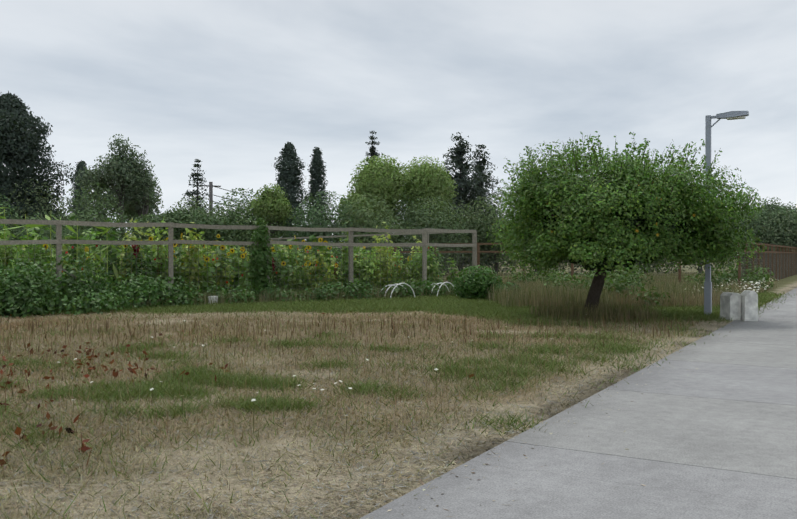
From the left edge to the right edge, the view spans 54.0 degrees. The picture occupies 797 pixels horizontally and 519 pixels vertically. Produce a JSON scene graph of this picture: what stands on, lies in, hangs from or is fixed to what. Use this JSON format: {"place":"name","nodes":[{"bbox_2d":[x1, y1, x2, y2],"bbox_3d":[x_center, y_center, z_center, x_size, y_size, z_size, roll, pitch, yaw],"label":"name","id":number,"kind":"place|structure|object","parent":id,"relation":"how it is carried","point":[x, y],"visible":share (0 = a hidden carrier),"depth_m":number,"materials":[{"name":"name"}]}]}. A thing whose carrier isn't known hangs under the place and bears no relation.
{"place":"outdoors","nodes":[
{"label":"outdoors","id":0,"kind":"place"},
{"bbox_2d":[0,271,796,518],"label":"field ground","id":1,"kind":"structure","parent":0,"point":[787,284],"depth_m":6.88,"materials":[{"name":"beige plant"}]},
{"bbox_2d":[0,207,457,298],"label":"garden plants","id":2,"kind":"object","parent":1,"relation":"on","point":[115,263],"visible":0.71,"depth_m":26.43,"materials":[{"name":"green plant"}]},
{"bbox_2d":[0,219,476,295],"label":"garden fence","id":3,"kind":"object","parent":1,"relation":"on","point":[350,244],"visible":0.79,"depth_m":25.66,"materials":[{"name":"brown wood"}]},
{"bbox_2d":[0,244,467,301],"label":"garden fence wire","id":4,"kind":"object","parent":3,"relation":"attached to","point":[315,253],"visible":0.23,"depth_m":26.48,"materials":[{"name":"grey metal"}]},
{"bbox_2d":[0,253,520,317],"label":"shrubs","id":5,"kind":"object","parent":1,"relation":"on","point":[27,296],"visible":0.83,"depth_m":22.50,"materials":[{"name":"green plant"}]},
{"bbox_2d":[208,282,453,302],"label":"garden hoops","id":6,"kind":"object","parent":1,"relation":"on","point":[216,300],"visible":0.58,"depth_m":27.80,"materials":[{"name":"white plastic"}]},
{"bbox_2d":[46,270,776,322],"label":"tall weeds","id":7,"kind":"object","parent":1,"relation":"on","point":[532,294],"depth_m":23.84,"materials":[{"name":"green plant"}]},
{"bbox_2d":[485,131,766,311],"bbox_3d":[5.404,-0.725,19.285,6.657,4.711,6.163,0,0,30],"label":"apple tree","id":8,"kind":"object","parent":1,"relation":"on","point":[588,231],"depth_m":17.77,"materials":[{"name":"green plant"}]},
{"bbox_2d":[503,132,726,195],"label":"apple tree sprouts","id":9,"kind":"object","parent":8,"relation":"on","point":[621,164],"visible":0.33,"depth_m":18.23,"materials":[{"name":"green plant"}]},
{"bbox_2d":[501,258,774,305],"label":"roadside shrubs","id":10,"kind":"object","parent":1,"relation":"on","point":[759,277],"visible":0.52,"depth_m":30.13,"materials":[{"name":"green plant"}]},
{"bbox_2d":[704,111,748,314],"bbox_3d":[8.360,-1.142,20.029,1.100,5.250,0.300,0,0,30],"label":"street lamp","id":11,"kind":"object","parent":1,"relation":"on","point":[732,115],"visible":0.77,"depth_m":20.16,"materials":[{"name":"metal"}]},
{"bbox_2d":[0,0,796,254],"label":"sky","id":12,"kind":"structure","parent":0,"point":[224,85],"materials":[{"name":"grey"}]},
{"bbox_2d":[360,288,796,518],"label":"path slabs","id":13,"kind":"structure","parent":0,"point":[713,435],"depth_m":6.28,"materials":[{"name":"concrete"}]},
{"bbox_2d":[367,292,796,518],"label":"path debris","id":14,"kind":"object","parent":13,"relation":"on","point":[550,433],"visible":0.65,"depth_m":6.12,"materials":[{"name":"brown plant"}]},
{"bbox_2d":[720,290,757,320],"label":"concrete blocks","id":15,"kind":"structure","parent":13,"relation":"on","point":[743,305],"depth_m":18.84,"materials":[{"name":"grey concrete"}]},
{"bbox_2d":[401,255,796,275],"bbox_3d":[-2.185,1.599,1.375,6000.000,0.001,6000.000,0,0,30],"label":"ground","id":16,"kind":"structure","parent":0,"point":[690,271],"depth_m":84.61,"materials":[{"name":"brown soil"}]},
{"bbox_2d":[0,91,796,274],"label":"trees","id":17,"kind":"object","parent":16,"relation":"on","point":[431,196],"depth_m":58.39,"materials":[{"name":"green plant"}]},
{"bbox_2d":[356,242,796,288],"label":"garden fence","id":18,"kind":"object","parent":16,"relation":"on","point":[679,270],"visible":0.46,"depth_m":39.86,"materials":[{"name":"brown wood"}]},
{"bbox_2d":[404,252,796,284],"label":"fence","id":19,"kind":"object","parent":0,"point":[774,263],"visible":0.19,"depth_m":43.91,"materials":[{"name":"brown wood"}]}
]}

